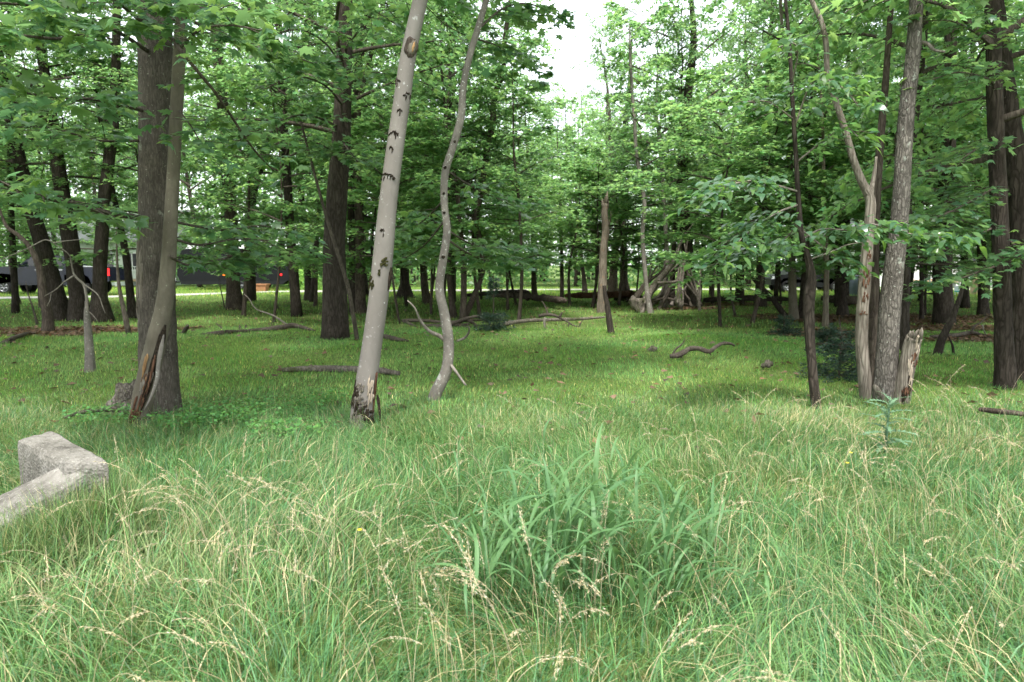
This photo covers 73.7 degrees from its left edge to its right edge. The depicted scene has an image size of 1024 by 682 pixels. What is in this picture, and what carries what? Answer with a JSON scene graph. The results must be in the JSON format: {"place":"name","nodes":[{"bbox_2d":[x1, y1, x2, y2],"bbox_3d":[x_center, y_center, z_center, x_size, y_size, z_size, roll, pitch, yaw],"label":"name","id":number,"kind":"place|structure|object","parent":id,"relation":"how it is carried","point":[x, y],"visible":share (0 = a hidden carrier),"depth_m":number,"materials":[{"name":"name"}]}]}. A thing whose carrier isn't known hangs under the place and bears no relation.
{"place":"outdoors","nodes":[
{"label":"outdoors","id":0,"kind":"place"},
{"bbox_2d":[0,266,1023,681],"bbox_3d":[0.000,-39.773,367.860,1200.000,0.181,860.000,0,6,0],"label":"ground","id":1,"kind":"structure","parent":0,"point":[614,350],"depth_m":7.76,"materials":[{"name":"plant"}]},
{"bbox_2d":[0,208,54,333],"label":"tree","id":2,"kind":"object","parent":1,"relation":"on","point":[48,324],"visible":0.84,"depth_m":15.44,"materials":[{"name":"brown plant"}]},
{"bbox_2d":[0,134,57,278],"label":"tree","id":3,"kind":"object","parent":1,"relation":"on","point":[8,233],"visible":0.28,"depth_m":21.34,"materials":[{"name":"green plant"}]},
{"bbox_2d":[0,0,104,313],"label":"tree","id":4,"kind":"object","parent":1,"relation":"on","point":[15,304],"visible":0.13,"depth_m":21.74,"materials":[{"name":"green plant"}]},
{"bbox_2d":[0,239,104,372],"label":"tree","id":5,"kind":"object","parent":1,"relation":"on","point":[89,359],"visible":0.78,"depth_m":10.28,"materials":[{"name":"grey plant"}]},
{"bbox_2d":[0,431,109,537],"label":"concrete corner","id":6,"kind":"object","parent":1,"relation":"on","point":[49,455],"visible":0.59,"depth_m":3.87,"materials":[{"name":"concrete"}]},
{"bbox_2d":[0,121,123,307],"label":"tree","id":7,"kind":"object","parent":1,"relation":"on","point":[86,230],"visible":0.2,"depth_m":24.61,"materials":[{"name":"green plant"}]},
{"bbox_2d":[0,256,124,293],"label":"pickup truck","id":8,"kind":"object","parent":1,"relation":"on","point":[28,274],"visible":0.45,"depth_m":35.18,"materials":[{"name":"black paint"}]},
{"bbox_2d":[0,6,134,286],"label":"tree","id":9,"kind":"object","parent":1,"relation":"on","point":[52,233],"visible":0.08,"depth_m":46.87,"materials":[{"name":"green plant"}]},
{"bbox_2d":[20,17,137,258],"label":"tree","id":10,"kind":"object","parent":1,"relation":"on","point":[94,192],"visible":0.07,"depth_m":45.20,"materials":[{"name":"green plant"}]},
{"bbox_2d":[0,5,186,320],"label":"tree","id":11,"kind":"object","parent":1,"relation":"on","point":[53,278],"visible":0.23,"depth_m":19.41,"materials":[{"name":"green plant"}]},
{"bbox_2d":[16,1,208,317],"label":"tree","id":12,"kind":"object","parent":1,"relation":"on","point":[130,293],"visible":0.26,"depth_m":19.84,"materials":[{"name":"green plant"}]},
{"bbox_2d":[0,0,225,320],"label":"tree","id":13,"kind":"object","parent":1,"relation":"on","point":[76,303],"visible":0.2,"depth_m":19.07,"materials":[{"name":"green plant"}]},
{"bbox_2d":[0,0,226,322],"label":"tree","id":14,"kind":"object","parent":1,"relation":"on","point":[99,276],"visible":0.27,"depth_m":18.32,"materials":[{"name":"green plant"}]},
{"bbox_2d":[103,379,135,415],"bbox_3d":[-4.142,0.652,7.391,0.502,0.576,0.412,2,7,18],"label":"rock","id":15,"kind":"object","parent":1,"relation":"on","point":[123,392],"visible":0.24,"depth_m":7.23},
{"bbox_2d":[47,210,214,285],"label":"house","id":16,"kind":"structure","parent":1,"relation":"on","point":[132,256],"depth_m":51.59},
{"bbox_2d":[43,49,240,274],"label":"tree","id":17,"kind":"object","parent":1,"relation":"on","point":[88,163],"visible":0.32,"depth_m":18.87,"materials":[{"name":"green plant"}]},
{"bbox_2d":[0,0,293,416],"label":"tree","id":18,"kind":"object","parent":1,"relation":"on","point":[154,68],"visible":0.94,"depth_m":5.79,"materials":[{"name":"green plant"}]},
{"bbox_2d":[83,31,283,286],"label":"tree","id":19,"kind":"object","parent":1,"relation":"on","point":[188,186],"visible":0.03,"depth_m":46.27,"materials":[{"name":"green plant"}]},
{"bbox_2d":[59,386,351,441],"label":"ground herbs","id":20,"kind":"object","parent":1,"relation":"on","point":[215,413],"visible":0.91,"depth_m":6.69,"materials":[{"name":"green plant"}]},
{"bbox_2d":[130,0,323,309],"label":"tree","id":21,"kind":"object","parent":1,"relation":"on","point":[234,297],"visible":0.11,"depth_m":23.29,"materials":[{"name":"green plant"}]},
{"bbox_2d":[175,245,299,289],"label":"travel trailer","id":22,"kind":"object","parent":1,"relation":"on","point":[200,277],"visible":0.29,"depth_m":42.42,"materials":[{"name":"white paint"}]},
{"bbox_2d":[176,91,319,269],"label":"tree","id":23,"kind":"object","parent":1,"relation":"on","point":[209,174],"visible":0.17,"depth_m":24.75,"materials":[{"name":"green plant"}]},
{"bbox_2d":[179,21,321,315],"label":"tree","id":24,"kind":"object","parent":1,"relation":"on","point":[277,214],"visible":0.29,"depth_m":20.09,"materials":[{"name":"green plant"}]},
{"bbox_2d":[202,294,315,334],"bbox_3d":[-6.138,-0.629,16.221,2.480,0.930,1.620,-4,7,-31],"label":"fallen branch","id":25,"kind":"object","parent":1,"relation":"on","point":[275,327],"visible":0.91,"depth_m":16.24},
{"bbox_2d":[134,0,386,301],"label":"tree","id":26,"kind":"object","parent":1,"relation":"on","point":[251,294],"visible":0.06,"depth_m":28.58,"materials":[{"name":"green plant"}]},
{"bbox_2d":[172,0,393,316],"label":"tree","id":27,"kind":"object","parent":1,"relation":"on","point":[295,301],"visible":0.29,"depth_m":19.65,"materials":[{"name":"green plant"}]},
{"bbox_2d":[182,52,387,322],"bbox_3d":[-6.241,-4.192,18.855,5.673,7.952,7.087,0,6,0],"label":"tree","id":28,"kind":"object","parent":1,"relation":"on","point":[281,205],"visible":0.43,"depth_m":18.49,"materials":[{"name":"green plant"}]},
{"bbox_2d":[235,0,335,300],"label":"tree","id":29,"kind":"object","parent":1,"relation":"on","point":[307,282],"visible":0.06,"depth_m":30.04,"materials":[{"name":"green plant"}]},
{"bbox_2d":[90,0,528,425],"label":"tree","id":30,"kind":"object","parent":1,"relation":"on","point":[270,48],"visible":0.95,"depth_m":6.65,"materials":[{"name":"green plant"}]},
{"bbox_2d":[240,103,382,306],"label":"tree","id":31,"kind":"object","parent":1,"relation":"on","point":[315,300],"visible":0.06,"depth_m":25.40,"materials":[{"name":"green plant"}]},
{"bbox_2d":[95,0,536,340],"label":"tree","id":32,"kind":"object","parent":1,"relation":"on","point":[335,317],"visible":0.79,"depth_m":13.85,"materials":[{"name":"green plant"}]},
{"bbox_2d":[201,1,436,301],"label":"tree","id":33,"kind":"object","parent":1,"relation":"on","point":[311,297],"visible":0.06,"depth_m":28.09,"materials":[{"name":"green plant"}]},
{"bbox_2d":[300,121,358,340],"bbox_3d":[-3.620,-2.061,13.947,0.283,4.567,1.276,5,8,40],"label":"trunk","id":34,"kind":"object","parent":1,"relation":"on","point":[352,311],"visible":0.87,"depth_m":13.88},
{"bbox_2d":[186,0,487,312],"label":"tree","id":35,"kind":"object","parent":1,"relation":"on","point":[351,214],"visible":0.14,"depth_m":21.67,"materials":[{"name":"green plant"}]},
{"bbox_2d":[282,365,400,375],"bbox_3d":[-2.518,0.425,10.161,1.876,0.115,0.266,1,7,12],"label":"fallen log","id":36,"kind":"object","parent":1,"relation":"on","point":[340,369],"visible":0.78,"depth_m":10.19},
{"bbox_2d":[288,0,408,312],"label":"tree","id":37,"kind":"object","parent":1,"relation":"on","point":[360,301],"visible":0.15,"depth_m":21.84,"materials":[{"name":"green plant"}]},
{"bbox_2d":[293,82,439,277],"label":"tree","id":38,"kind":"object","parent":1,"relation":"on","point":[375,209],"visible":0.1,"depth_m":24.09,"materials":[{"name":"green plant"}]},
{"bbox_2d":[259,74,512,323],"bbox_3d":[-3.335,-3.509,17.994,5.696,6.768,6.380,2,7,21],"label":"tree","id":39,"kind":"object","parent":1,"relation":"on","point":[365,125],"visible":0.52,"depth_m":17.66,"materials":[{"name":"green plant"}]},
{"bbox_2d":[349,0,427,428],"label":"tree","id":40,"kind":"object","parent":1,"relation":"on","point":[364,396],"visible":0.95,"depth_m":6.39,"materials":[{"name":"grey plant"}]},
{"bbox_2d":[352,1,495,303],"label":"tree","id":41,"kind":"object","parent":1,"relation":"on","point":[425,293],"visible":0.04,"depth_m":27.15,"materials":[{"name":"green plant"}]},
{"bbox_2d":[349,90,530,314],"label":"tree","id":42,"kind":"object","parent":1,"relation":"on","point":[426,233],"visible":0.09,"depth_m":21.03,"materials":[{"name":"green plant"}]},
{"bbox_2d":[352,0,550,318],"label":"tree","id":43,"kind":"object","parent":1,"relation":"on","point":[452,310],"visible":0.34,"depth_m":19.48,"materials":[{"name":"green plant"}]},
{"bbox_2d":[352,0,550,297],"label":"tree","id":44,"kind":"object","parent":1,"relation":"on","point":[439,105],"visible":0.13,"depth_m":22.45,"materials":[{"name":"green plant"}]},
{"bbox_2d":[333,0,576,301],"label":"tree","id":45,"kind":"object","parent":1,"relation":"on","point":[454,269],"visible":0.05,"depth_m":29.05,"materials":[{"name":"green plant"}]},
{"bbox_2d":[378,0,539,318],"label":"tree","id":46,"kind":"object","parent":1,"relation":"on","point":[425,123],"visible":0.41,"depth_m":18.65,"materials":[{"name":"green plant"}]},
{"bbox_2d":[372,0,577,400],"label":"tree","id":47,"kind":"object","parent":1,"relation":"on","point":[501,256],"visible":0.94,"depth_m":8.74,"materials":[{"name":"green plant"}]},
{"bbox_2d":[394,114,565,315],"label":"tree","id":48,"kind":"object","parent":1,"relation":"on","point":[468,175],"visible":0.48,"depth_m":19.32,"materials":[{"name":"green plant"}]},
{"bbox_2d":[424,0,560,316],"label":"tree","id":49,"kind":"object","parent":1,"relation":"on","point":[491,107],"visible":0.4,"depth_m":18.92,"materials":[{"name":"green plant"}]},
{"bbox_2d":[473,277,515,331],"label":"spruce sapling","id":50,"kind":"object","parent":1,"relation":"on","point":[493,318],"visible":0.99,"depth_m":16.38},
{"bbox_2d":[455,145,565,304],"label":"tree","id":51,"kind":"object","parent":1,"relation":"on","point":[511,282],"visible":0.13,"depth_m":25.68,"materials":[{"name":"green plant"}]},
{"bbox_2d":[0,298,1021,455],"bbox_3d":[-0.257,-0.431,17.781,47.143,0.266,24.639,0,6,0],"label":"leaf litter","id":52,"kind":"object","parent":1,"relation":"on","point":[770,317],"visible":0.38,"depth_m":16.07,"materials":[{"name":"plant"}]},
{"bbox_2d":[0,383,1023,681],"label":"meadow grass","id":53,"kind":"structure","parent":1,"relation":"on","point":[92,523],"depth_m":3.52,"materials":[{"name":"plant"}]},
{"bbox_2d":[0,365,1023,681],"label":"dry seed heads","id":54,"kind":"object","parent":1,"relation":"on","point":[456,569],"visible":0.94,"depth_m":3.04,"materials":[{"name":"plant"}]},
{"bbox_2d":[0,2,1023,288],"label":"wood","id":55,"kind":"object","parent":1,"relation":"on","point":[544,276],"visible":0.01,"depth_m":51.95,"materials":[{"name":"green plant"}]},
{"bbox_2d":[456,163,583,309],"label":"tree","id":56,"kind":"object","parent":1,"relation":"on","point":[518,243],"visible":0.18,"depth_m":24.54,"materials":[{"name":"green plant"}]},
{"bbox_2d":[461,27,589,319],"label":"tree","id":57,"kind":"object","parent":1,"relation":"on","point":[523,95],"visible":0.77,"depth_m":18.39,"materials":[{"name":"green plant"}]},
{"bbox_2d":[490,292,566,303],"bbox_3d":[0.493,-1.782,27.395,0.349,0.342,6.797,-3,7,-26],"label":"fallen log","id":58,"kind":"object","parent":1,"relation":"on","point":[545,298],"visible":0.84,"depth_m":26.21,"materials":[{"name":"wood"}]},
{"bbox_2d":[499,82,562,293],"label":"tree","id":59,"kind":"object","parent":1,"relation":"on","point":[533,284],"visible":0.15,"depth_m":31.37,"materials":[{"name":"green plant"}]},
{"bbox_2d":[503,301,605,327],"bbox_3d":[1.376,-0.688,17.946,3.172,0.795,1.638,-2,7,-19],"label":"fallen branch","id":60,"kind":"object","parent":1,"relation":"on","point":[545,319],"visible":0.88,"depth_m":18.20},
{"bbox_2d":[531,94,587,296],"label":"tree","id":61,"kind":"object","parent":1,"relation":"on","point":[568,135],"visible":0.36,"depth_m":30.52,"materials":[{"name":"green plant"}]},
{"bbox_2d":[521,87,629,286],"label":"tree","id":62,"kind":"object","parent":1,"relation":"on","point":[575,270],"visible":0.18,"depth_m":46.21,"materials":[{"name":"green plant"}]},
{"bbox_2d":[513,153,639,305],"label":"tree","id":63,"kind":"object","parent":1,"relation":"on","point":[569,165],"visible":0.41,"depth_m":26.07,"materials":[{"name":"green plant"}]},
{"bbox_2d":[546,124,623,291],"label":"tree","id":64,"kind":"object","parent":1,"relation":"on","point":[584,283],"visible":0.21,"depth_m":36.13,"materials":[{"name":"green plant"}]},
{"bbox_2d":[513,137,670,307],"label":"tree","id":65,"kind":"object","parent":1,"relation":"on","point":[583,150],"visible":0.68,"depth_m":25.23,"materials":[{"name":"green plant"}]},
{"bbox_2d":[408,408,785,630],"bbox_3d":[0.363,0.835,3.486,1.805,0.804,1.707,0,6,0],"label":"grass clump","id":66,"kind":"object","parent":1,"relation":"on","point":[553,504],"visible":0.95,"depth_m":3.17,"materials":[{"name":"plant"}]},
{"bbox_2d":[530,161,676,303],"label":"tree","id":67,"kind":"object","parent":1,"relation":"on","point":[628,247],"visible":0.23,"depth_m":28.52,"materials":[{"name":"green plant"}]},
{"bbox_2d":[596,191,611,312],"bbox_3d":[2.977,-2.799,22.168,0.418,4.088,0.399,0,6,0],"label":"dead snag","id":68,"kind":"object","parent":1,"relation":"on","point":[605,222],"visible":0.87,"depth_m":22.10,"materials":[{"name":"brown wood"}]},
{"bbox_2d":[583,6,639,291],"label":"tree","id":69,"kind":"object","parent":1,"relation":"on","point":[613,282],"visible":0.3,"depth_m":34.68,"materials":[{"name":"green plant"}]},
{"bbox_2d":[559,150,678,302],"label":"tree","id":70,"kind":"object","parent":1,"relation":"on","point":[595,203],"visible":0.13,"depth_m":28.39,"materials":[{"name":"green plant"}]},
{"bbox_2d":[570,0,670,291],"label":"tree","id":71,"kind":"object","parent":1,"relation":"on","point":[625,124],"visible":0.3,"depth_m":35.61,"materials":[{"name":"green plant"}]},
{"bbox_2d":[554,99,726,305],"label":"tree","id":72,"kind":"object","parent":1,"relation":"on","point":[602,155],"visible":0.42,"depth_m":26.12,"materials":[{"name":"green plant"}]},
{"bbox_2d":[596,0,700,312],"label":"tree","id":73,"kind":"object","parent":1,"relation":"on","point":[613,96],"visible":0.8,"depth_m":21.49,"materials":[{"name":"green plant"}]},
{"bbox_2d":[591,4,738,307],"bbox_3d":[5.651,-6.529,24.617,5.109,11.324,4.591,2,7,21],"label":"tree","id":74,"kind":"object","parent":1,"relation":"on","point":[678,59],"visible":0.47,"depth_m":24.18,"materials":[{"name":"green plant"}]},
{"bbox_2d":[628,0,739,305],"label":"tree","id":75,"kind":"object","parent":1,"relation":"on","point":[673,245],"visible":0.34,"depth_m":25.14,"materials":[{"name":"green plant"}]},
{"bbox_2d":[567,0,803,306],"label":"tree","id":76,"kind":"object","parent":1,"relation":"on","point":[688,88],"visible":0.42,"depth_m":24.68,"materials":[{"name":"green plant"}]},
{"bbox_2d":[632,147,782,304],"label":"tree","id":77,"kind":"object","parent":1,"relation":"on","point":[699,245],"visible":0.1,"depth_m":26.41,"materials":[{"name":"green plant"}]},
{"bbox_2d":[644,0,807,294],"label":"tree","id":78,"kind":"object","parent":1,"relation":"on","point":[737,290],"visible":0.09,"depth_m":28.83,"materials":[{"name":"green plant"}]},
{"bbox_2d":[598,68,861,326],"bbox_3d":[5.185,-3.296,17.258,6.704,6.511,6.159,6,9,44],"label":"tree","id":79,"kind":"object","parent":1,"relation":"on","point":[698,139],"visible":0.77,"depth_m":16.40,"materials":[{"name":"green plant"}]},
{"bbox_2d":[666,89,820,303],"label":"tree","id":80,"kind":"object","parent":1,"relation":"on","point":[753,265],"visible":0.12,"depth_m":27.07,"materials":[{"name":"green plant"}]},
{"bbox_2d":[656,0,862,306],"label":"tree","id":81,"kind":"object","parent":1,"relation":"on","point":[762,302],"visible":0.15,"depth_m":24.47,"materials":[{"name":"green plant"}]},
{"bbox_2d":[643,98,892,322],"bbox_3d":[6.799,-3.162,17.901,6.301,6.079,6.915,0,6,0],"label":"tree","id":82,"kind":"object","parent":1,"relation":"on","point":[788,148],"visible":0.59,"depth_m":17.53,"materials":[{"name":"green plant"}]},
{"bbox_2d":[767,313,804,337],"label":"spruce sapling","id":83,"kind":"object","parent":1,"relation":"on","point":[784,322],"visible":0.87,"depth_m":15.51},
{"bbox_2d":[676,0,907,319],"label":"tree","id":84,"kind":"object","parent":1,"relation":"on","point":[762,11],"visible":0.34,"depth_m":18.97,"materials":[{"name":"green plant"}]},
{"bbox_2d":[765,263,833,292],"bbox_3d":[16.900,-3.652,39.353,4.600,1.660,1.870,0,6,0],"label":"parked car","id":85,"kind":"object","parent":1,"relation":"on","point":[769,281],"visible":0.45,"depth_m":38.49,"materials":[{"name":"black paint"}]},
{"bbox_2d":[679,28,941,275],"bbox_3d":[8.018,-4.189,18.530,6.252,8.006,6.996,4,8,32],"label":"tree","id":86,"kind":"object","parent":1,"relation":"on","point":[814,132],"visible":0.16,"depth_m":17.95,"materials":[{"name":"green plant"}]},
{"bbox_2d":[736,0,897,318],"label":"tree","id":87,"kind":"object","parent":1,"relation":"on","point":[802,286],"visible":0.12,"depth_m":19.04,"materials":[{"name":"green plant"}]},
{"bbox_2d":[763,0,879,326],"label":"tree","id":88,"kind":"object","parent":1,"relation":"on","point":[825,311],"visible":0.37,"depth_m":16.99,"materials":[{"name":"green plant"}]},
{"bbox_2d":[664,0,986,408],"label":"tree","id":89,"kind":"object","parent":1,"relation":"on","point":[953,241],"visible":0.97,"depth_m":6.82,"materials":[{"name":"green plant"}]},
{"bbox_2d":[794,325,857,382],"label":"spruce sapling","id":90,"kind":"object","parent":1,"relation":"on","point":[840,359],"visible":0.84,"depth_m":9.63,"materials":[{"name":"plant"}]},
{"bbox_2d":[748,0,927,315],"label":"tree","id":91,"kind":"object","parent":1,"relation":"on","point":[842,308],"visible":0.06,"depth_m":20.92,"materials":[{"name":"green plant"}]},
{"bbox_2d":[661,0,1023,381],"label":"tree","id":92,"kind":"object","parent":1,"relation":"on","point":[1015,163],"visible":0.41,"depth_m":9.01,"materials":[{"name":"green plant"}]},
{"bbox_2d":[809,0,877,399],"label":"tree","id":93,"kind":"object","parent":1,"relation":"on","point":[865,383],"visible":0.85,"depth_m":7.82,"materials":[{"name":"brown wood"}]},
{"bbox_2d":[841,0,894,382],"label":"tree","id":94,"kind":"object","parent":1,"relation":"on","point":[873,316],"visible":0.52,"depth_m":8.22,"materials":[{"name":"brown plant"}]},
{"bbox_2d":[773,80,989,308],"bbox_3d":[10.297,-3.609,19.023,5.392,6.777,5.913,4,7,29],"label":"tree","id":95,"kind":"object","parent":1,"relation":"on","point":[861,218],"visible":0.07,"depth_m":18.73,"materials":[{"name":"green plant"}]},
{"bbox_2d":[854,391,918,454],"bbox_3d":[3.009,0.720,5.508,0.498,0.594,0.486,-4,8,-35],"label":"thistle","id":96,"kind":"object","parent":1,"relation":"on","point":[887,428],"visible":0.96,"depth_m":5.50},
{"bbox_2d":[767,0,1023,389],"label":"tree","id":97,"kind":"object","parent":1,"relation":"on","point":[991,35],"visible":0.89,"depth_m":8.40,"materials":[{"name":"green plant"}]},
{"bbox_2d":[779,0,1023,351],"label":"tree","id":98,"kind":"object","parent":1,"relation":"on","point":[905,305],"visible":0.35,"depth_m":12.16,"materials":[{"name":"green plant"}]},
{"bbox_2d":[780,0,1023,295],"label":"tree","id":99,"kind":"object","parent":1,"relation":"on","point":[968,127],"visible":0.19,"depth_m":15.78,"materials":[{"name":"green plant"}]},
{"bbox_2d":[893,327,923,403],"bbox_3d":[4.457,0.336,7.736,0.238,1.018,0.357,0,6,0],"label":"broken stump","id":100,"kind":"object","parent":1,"relation":"on","point":[909,357],"visible":0.94,"depth_m":7.66,"materials":[{"name":"brown wood"}]},
{"bbox_2d":[872,0,945,402],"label":"tree","id":101,"kind":"object","parent":1,"relation":"on","point":[887,341],"visible":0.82,"depth_m":7.64,"materials":[{"name":"grey plant"}]},
{"bbox_2d":[797,0,1023,324],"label":"tree","id":102,"kind":"object","parent":1,"relation":"on","point":[943,303],"visible":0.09,"depth_m":17.98,"materials":[{"name":"green plant"}]},
{"bbox_2d":[815,64,1020,314],"bbox_3d":[12.503,-4.276,20.730,6.922,7.659,6.267,3,7,25],"label":"tree","id":103,"kind":"object","parent":1,"relation":"on","point":[970,263],"visible":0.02,"depth_m":19.67,"materials":[{"name":"green plant"}]},
{"bbox_2d":[857,5,984,319],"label":"tree","id":104,"kind":"object","parent":1,"relation":"on","point":[921,308],"visible":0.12,"depth_m":19.16,"materials":[{"name":"green plant"}]},
{"bbox_2d":[871,4,1023,315],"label":"tree","id":105,"kind":"object","parent":1,"relation":"on","point":[983,307],"visible":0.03,"depth_m":20.39,"materials":[{"name":"green plant"}]},
{"bbox_2d":[871,16,1023,96],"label":"tree","id":106,"kind":"object","parent":1,"relation":"on","point":[952,49],"visible":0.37,"depth_m":11.24,"materials":[{"name":"green plant"}]},
{"bbox_2d":[933,281,964,354],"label":"broken tree trunk","id":107,"kind":"object","parent":1,"relation":"on","point":[941,339],"visible":0.71,"depth_m":11.72,"materials":[{"name":"brown plant"}]},
{"bbox_2d":[0,0,1023,265],"label":"sky","id":108,"kind":"structure","parent":0,"point":[571,52],"materials":[{"name":"white"}]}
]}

